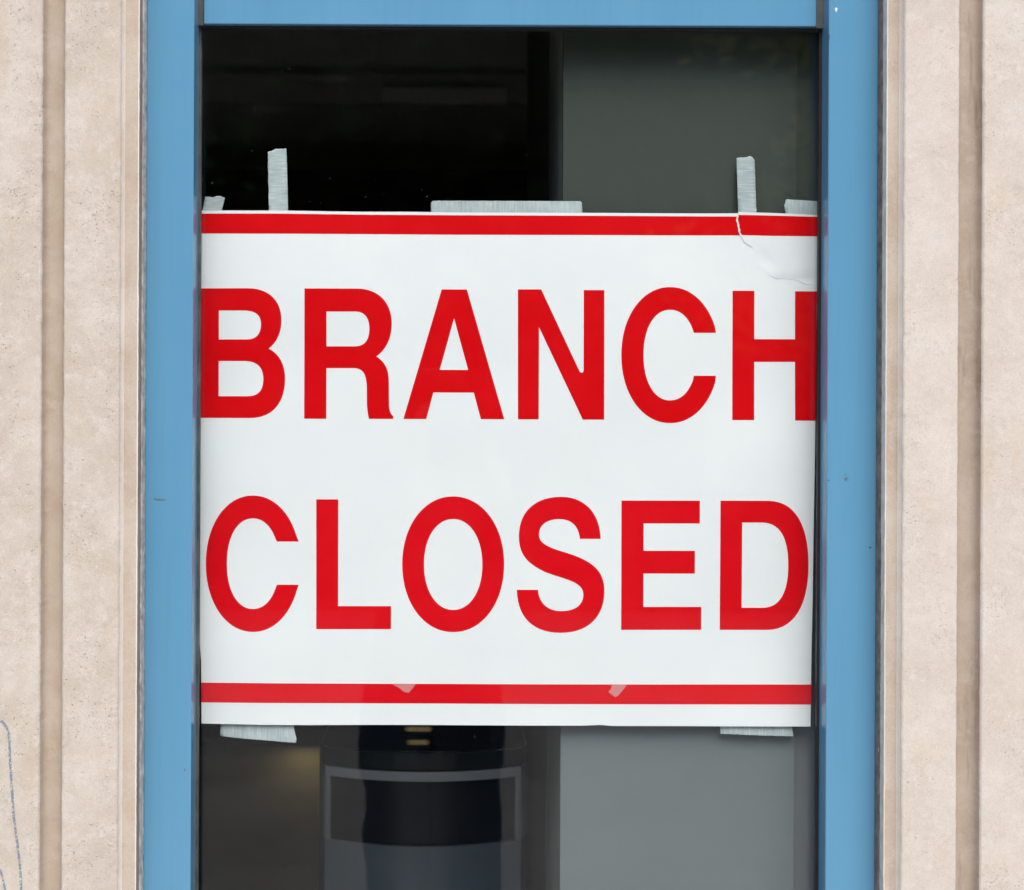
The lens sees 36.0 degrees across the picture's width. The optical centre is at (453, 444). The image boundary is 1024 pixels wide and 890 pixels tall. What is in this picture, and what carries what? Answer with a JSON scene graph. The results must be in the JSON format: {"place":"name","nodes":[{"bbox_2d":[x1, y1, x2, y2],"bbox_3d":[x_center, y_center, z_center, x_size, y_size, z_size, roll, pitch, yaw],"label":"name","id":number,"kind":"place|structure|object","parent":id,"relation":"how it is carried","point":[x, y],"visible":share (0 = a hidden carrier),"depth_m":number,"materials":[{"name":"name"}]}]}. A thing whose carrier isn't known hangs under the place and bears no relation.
{"place":"outdoors","nodes":[
{"label":"outdoors","id":0,"kind":"place"},
{"bbox_2d":[199,705,327,889],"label":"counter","id":1,"kind":"object","parent":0,"point":[259,814],"depth_m":4.30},
{"bbox_2d":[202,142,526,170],"bbox_3d":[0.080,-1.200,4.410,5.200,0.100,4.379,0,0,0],"label":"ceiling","id":2,"kind":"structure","parent":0,"point":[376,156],"depth_m":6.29,"materials":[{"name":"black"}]},
{"bbox_2d":[202,29,527,143],"bbox_3d":[-1.088,-0.998,4.135,2.864,0.311,0.530,0,0,0],"label":"ceiling bulkhead","id":3,"kind":"object","parent":2,"relation":"attached to","point":[277,86],"depth_m":3.90,"materials":[{"name":"grey"}]},
{"bbox_2d":[382,87,507,104],"bbox_3d":[-0.021,-0.855,3.857,0.307,0.039,0.023,0,0,0],"label":"ceiling light","id":4,"kind":"object","parent":3,"relation":"attached to","point":[450,95],"visible":1,"depth_m":3.85,"materials":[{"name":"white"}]},
{"bbox_2d":[200,169,815,731],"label":"wall back","id":5,"kind":"structure","parent":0,"point":[382,191],"depth_m":6.60,"materials":[{"name":"black"}]},
{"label":"floor","id":6,"kind":"structure","parent":0,"visible":0},
{"bbox_2d":[319,725,526,889],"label":"kiosk","id":7,"kind":"object","parent":6,"relation":"on","point":[422,807],"visible":0.99,"depth_m":2.64,"materials":[{"name":"painted metal"},{"name":"plastic"}]},
{"bbox_2d":[525,32,817,889],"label":"partition","id":8,"kind":"object","parent":6,"relation":"on","point":[649,122],"visible":0.22,"depth_m":2.03,"materials":[{"name":"grey laminate"}]},
{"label":"pavement","id":9,"kind":"structure","parent":0,"visible":0},
{"bbox_2d":[874,0,1023,889],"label":"stone jamb","id":10,"kind":"object","parent":9,"relation":"on","point":[952,657],"visible":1,"depth_m":1.91,"materials":[{"name":"beige stone"}]},
{"bbox_3d":[0.082,-1.640,2.064,18.000,6.520,0.313,0,0,0],"label":"stone wall","id":11,"kind":"object","parent":9,"relation":"on","visible":0},
{"bbox_2d":[0,0,144,889],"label":"stone jamb","id":12,"kind":"object","parent":11,"relation":"attached to","point":[70,247],"visible":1,"depth_m":1.91,"materials":[{"name":"beige stone"}]},
{"bbox_2d":[139,0,882,889],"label":"window","id":13,"kind":"structure","parent":11,"relation":"attached to","point":[849,448],"depth_m":1.96,"materials":[{"name":"blue paint"}]},
{"bbox_2d":[203,196,224,209],"bbox_3d":[-0.308,-0.306,2.018,0.030,0.026,0.001,0,0,0],"label":"tape","id":14,"kind":"object","parent":13,"relation":"attached to","point":[214,203],"visible":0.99,"depth_m":2.02,"materials":[{"name":"plastic"}]},
{"bbox_2d":[220,724,295,742],"bbox_3d":[-0.249,0.366,2.016,0.098,0.030,0.002,0,0,0],"label":"tape","id":15,"kind":"object","parent":13,"relation":"attached to","point":[282,733],"visible":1,"depth_m":2.02,"materials":[{"name":"plastic"}]},
{"bbox_2d":[268,149,287,210],"bbox_3d":[-0.225,-0.336,2.017,0.027,0.088,0.002,0,0,0],"label":"tape","id":16,"kind":"object","parent":13,"relation":"attached to","point":[277,180],"visible":1,"depth_m":2.02,"materials":[{"name":"plastic"}]},
{"bbox_2d":[431,201,581,212],"bbox_3d":[0.069,-0.301,2.017,0.194,0.023,0.002,0,0,0],"label":"tape","id":17,"kind":"object","parent":13,"relation":"attached to","point":[515,206],"visible":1,"depth_m":2.02,"materials":[{"name":"plastic"}]},
{"bbox_2d":[200,210,816,726],"bbox_3d":[0.067,0.030,2.012,0.794,0.658,0.006,0,0,0],"label":"paper sign","id":18,"kind":"object","parent":13,"relation":"attached to","point":[468,468],"visible":1,"depth_m":2.01,"materials":[{"name":"white paper"}]},
{"bbox_2d":[736,156,756,211],"bbox_3d":[0.375,-0.330,2.015,0.026,0.079,0.001,0,0,0],"label":"tape","id":19,"kind":"object","parent":13,"relation":"attached to","point":[746,186],"visible":1,"depth_m":2.02,"materials":[{"name":"plastic"}]},
{"bbox_2d":[720,726,792,735],"bbox_3d":[0.388,0.362,2.015,0.094,0.020,0.001,0,0,0],"label":"tape","id":20,"kind":"object","parent":13,"relation":"attached to","point":[763,730],"visible":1,"depth_m":2.02,"materials":[{"name":"plastic"}]},
{"bbox_2d":[784,199,816,214],"bbox_3d":[0.446,-0.301,2.015,0.045,0.025,0.001,0,0,0],"label":"tape","id":21,"kind":"object","parent":13,"relation":"attached to","point":[800,207],"visible":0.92,"depth_m":2.01,"materials":[{"name":"plastic"}]}
]}

